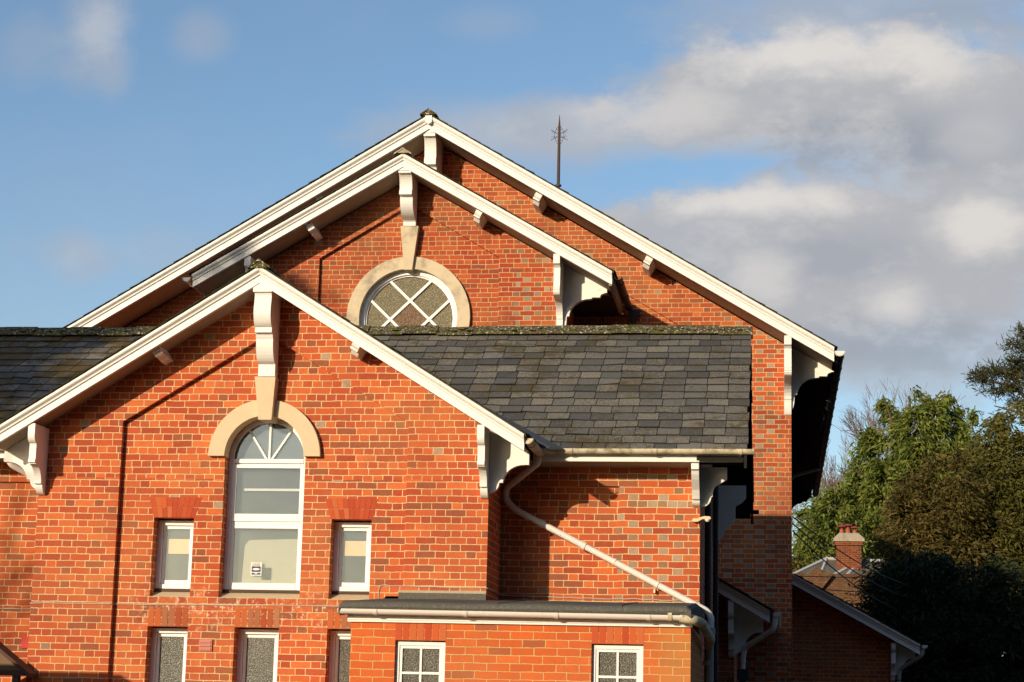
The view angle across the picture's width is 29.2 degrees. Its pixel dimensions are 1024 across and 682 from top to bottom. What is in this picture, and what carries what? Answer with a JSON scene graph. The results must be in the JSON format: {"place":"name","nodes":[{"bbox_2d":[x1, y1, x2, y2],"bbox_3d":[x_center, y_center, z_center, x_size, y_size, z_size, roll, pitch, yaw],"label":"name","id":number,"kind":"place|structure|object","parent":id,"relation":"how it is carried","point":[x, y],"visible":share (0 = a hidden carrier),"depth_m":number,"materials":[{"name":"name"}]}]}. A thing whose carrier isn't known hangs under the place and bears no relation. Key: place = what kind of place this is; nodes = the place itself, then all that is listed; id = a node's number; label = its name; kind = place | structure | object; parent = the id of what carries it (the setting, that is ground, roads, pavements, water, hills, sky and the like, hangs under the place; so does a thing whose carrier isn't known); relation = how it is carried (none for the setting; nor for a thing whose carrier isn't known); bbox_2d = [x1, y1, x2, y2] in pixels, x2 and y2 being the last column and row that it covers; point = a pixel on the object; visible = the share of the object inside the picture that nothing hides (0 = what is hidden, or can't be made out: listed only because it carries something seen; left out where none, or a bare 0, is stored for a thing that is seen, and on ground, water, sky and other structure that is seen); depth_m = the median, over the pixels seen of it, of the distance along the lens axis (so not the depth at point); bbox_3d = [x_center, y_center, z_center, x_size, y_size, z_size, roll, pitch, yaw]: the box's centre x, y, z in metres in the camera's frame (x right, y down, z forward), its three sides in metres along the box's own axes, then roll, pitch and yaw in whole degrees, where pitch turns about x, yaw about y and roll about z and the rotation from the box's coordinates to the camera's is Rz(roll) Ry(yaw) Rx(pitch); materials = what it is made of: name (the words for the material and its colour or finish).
{"place":"outdoors","nodes":[
{"label":"outdoors","id":0,"kind":"place"},
{"bbox_2d":[0,0,1023,678],"label":"sky","id":1,"kind":"structure","parent":0,"point":[853,169],"materials":[{"name":"blue"}]},
{"label":"ground","id":2,"kind":"structure","parent":0,"visible":0},
{"bbox_2d":[0,258,562,681],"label":"brick wing","id":3,"kind":"structure","parent":2,"relation":"on","point":[259,470],"depth_m":21.67,"materials":[{"name":"red brick"}]},
{"bbox_2d":[0,642,37,681],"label":"porch canopy","id":4,"kind":"object","parent":3,"relation":"attached to","point":[14,666],"visible":1,"depth_m":21.39,"materials":[{"name":"wood"}]},
{"bbox_2d":[149,628,187,681],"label":"window","id":5,"kind":"structure","parent":3,"relation":"in","point":[168,651],"depth_m":21.68,"materials":[{"name":"grey glass"}]},
{"bbox_2d":[151,520,193,596],"bbox_3d":[-3.731,2.430,21.800,0.455,0.892,0.236,0,-11,8],"label":"window","id":6,"kind":"structure","parent":3,"relation":"in","point":[175,538],"depth_m":21.90,"materials":[{"name":"glass"}]},
{"bbox_2d":[236,629,278,681],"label":"window","id":7,"kind":"structure","parent":3,"relation":"in","point":[257,655],"depth_m":21.55,"materials":[{"name":"grey glass"}]},
{"bbox_2d":[220,419,304,597],"bbox_3d":[-2.722,1.864,21.790,0.906,2.045,0.266,0,-11,8],"label":"window","id":8,"kind":"structure","parent":3,"relation":"in","point":[265,498],"depth_m":21.87,"materials":[{"name":"glass"}]},
{"bbox_2d":[328,630,350,681],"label":"window","id":9,"kind":"structure","parent":3,"relation":"in","point":[339,655],"depth_m":21.43,"materials":[{"name":"grey glass"}]},
{"bbox_2d":[329,522,371,598],"bbox_3d":[-1.746,2.425,21.535,0.450,0.892,0.236,0,-11,8],"label":"window","id":10,"kind":"structure","parent":3,"relation":"in","point":[352,540],"depth_m":21.63,"materials":[{"name":"white paint"}]},
{"bbox_2d":[0,325,758,681],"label":"brick range","id":11,"kind":"structure","parent":2,"relation":"on","point":[646,429],"depth_m":22.81,"materials":[{"name":"red brick"}]},
{"bbox_2d":[692,516,710,521],"bbox_3d":[2.109,1.981,21.892,0.207,0.064,0.080,0,-11,8],"label":"security light","id":12,"kind":"object","parent":11,"relation":"attached to","point":[706,518],"visible":1,"depth_m":21.86,"materials":[{"name":"beige plastic"}]},
{"bbox_2d":[62,108,844,681],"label":"brick hall","id":13,"kind":"structure","parent":2,"relation":"on","point":[796,370],"depth_m":31.39,"materials":[{"name":"red brick"}]},
{"bbox_2d":[182,147,641,326],"bbox_3d":[-1.512,0.018,30.632,6.900,5.648,2.349,0,-11,8],"label":"round window gable","id":14,"kind":"structure","parent":13,"relation":"attached to","point":[393,241],"depth_m":30.39,"materials":[{"name":"red brick"}]},
{"bbox_2d":[360,271,456,326],"bbox_3d":[-1.582,-0.334,30.432,1.548,1.548,0.070,0,-11,8],"label":"round window","id":15,"kind":"structure","parent":14,"relation":"in","point":[402,298],"depth_m":30.50,"materials":[{"name":"glass"}]},
{"bbox_2d":[801,576,865,577],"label":"overhead wire","id":16,"kind":"object","parent":13,"relation":"attached to","point":[834,577],"visible":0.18,"depth_m":49.65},
{"bbox_2d":[823,589,862,591],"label":"overhead wire","id":17,"kind":"object","parent":13,"relation":"attached to","point":[842,590],"visible":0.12,"depth_m":49.78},
{"bbox_2d":[792,530,903,611],"bbox_3d":[8.940,5.749,45.460,0.022,1.016,31.423,-2,-11,17],"label":"overhead wire","id":18,"kind":"object","parent":13,"relation":"attached to","point":[841,574],"visible":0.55,"depth_m":35.80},
{"bbox_2d":[792,523,909,597],"bbox_3d":[9.096,5.427,45.502,0.022,1.159,31.473,-2,-11,17],"label":"overhead wire","id":19,"kind":"object","parent":13,"relation":"attached to","point":[844,564],"visible":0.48,"depth_m":35.89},
{"bbox_2d":[792,516,916,587],"bbox_3d":[9.201,5.179,45.536,0.022,1.256,31.508,-2,-11,18],"label":"overhead wire","id":20,"kind":"object","parent":13,"relation":"attached to","point":[847,555],"visible":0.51,"depth_m":35.79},
{"bbox_2d":[337,590,714,681],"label":"brick annexe","id":21,"kind":"structure","parent":2,"relation":"on","point":[434,636],"depth_m":18.93,"materials":[{"name":"red brick"}]},
{"bbox_2d":[395,641,444,681],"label":"window","id":22,"kind":"structure","parent":21,"relation":"in","point":[414,661],"depth_m":19.10,"materials":[{"name":"white paint"}]},
{"bbox_2d":[591,645,642,681],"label":"window","id":23,"kind":"structure","parent":21,"relation":"in","point":[610,663],"depth_m":18.85,"materials":[{"name":"white paint"}]},
{"bbox_2d":[718,577,781,681],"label":"brick link","id":24,"kind":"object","parent":2,"relation":"on","point":[738,625],"visible":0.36,"depth_m":27.43,"materials":[{"name":"white paint"}]},
{"bbox_2d":[792,551,811,572],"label":"hedge bush","id":25,"kind":"object","parent":2,"relation":"on","point":[797,565],"visible":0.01,"depth_m":72.92,"materials":[{"name":"green plant"}]},
{"bbox_2d":[792,463,850,550],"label":"bare tree","id":26,"kind":"object","parent":2,"relation":"on","point":[832,484],"visible":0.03,"depth_m":87.22,"materials":[{"name":"brown plant"}]},
{"bbox_2d":[793,524,887,611],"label":"tiled house","id":27,"kind":"structure","parent":2,"relation":"on","point":[848,543],"depth_m":69.68,"materials":[{"name":"red brick"}]},
{"bbox_2d":[792,573,927,681],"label":"side wing","id":28,"kind":"structure","parent":2,"relation":"on","point":[836,639],"depth_m":36.66,"materials":[{"name":"red brick"}]},
{"bbox_2d":[798,378,968,505],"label":"bare tree","id":29,"kind":"object","parent":2,"relation":"on","point":[877,429],"visible":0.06,"depth_m":93.82,"materials":[{"name":"brown plant"}]},
{"bbox_2d":[793,382,975,510],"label":"bare tree","id":30,"kind":"object","parent":2,"relation":"on","point":[858,420],"visible":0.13,"depth_m":93.34,"materials":[{"name":"brown plant"}]},
{"bbox_2d":[792,385,996,571],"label":"tree","id":31,"kind":"object","parent":2,"relation":"on","point":[858,500],"visible":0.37,"depth_m":77.92,"materials":[{"name":"green plant"}]},
{"bbox_2d":[844,443,1020,669],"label":"yew tree","id":32,"kind":"object","parent":2,"relation":"on","point":[906,512],"visible":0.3,"depth_m":54.10,"materials":[{"name":"green plant"}]},
{"bbox_2d":[846,543,1023,681],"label":"shaded yew","id":33,"kind":"object","parent":2,"relation":"on","point":[992,599],"visible":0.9,"depth_m":45.73,"materials":[{"name":"green plant"}]},
{"bbox_2d":[939,398,1023,656],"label":"yew tree","id":34,"kind":"object","parent":2,"relation":"on","point":[997,456],"visible":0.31,"depth_m":54.97,"materials":[{"name":"green plant"}]},
{"bbox_2d":[962,320,1023,416],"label":"pine tree","id":35,"kind":"object","parent":2,"relation":"on","point":[1012,371],"visible":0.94,"depth_m":65.22,"materials":[{"name":"green plant"}]},
{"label":"slate turret","id":36,"kind":"object","parent":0,"visible":0},
{"bbox_2d":[552,115,567,187],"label":"weather finial","id":37,"kind":"object","parent":36,"relation":"on","point":[559,133],"visible":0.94,"depth_m":46.94,"materials":[{"name":"metal"}]}
]}

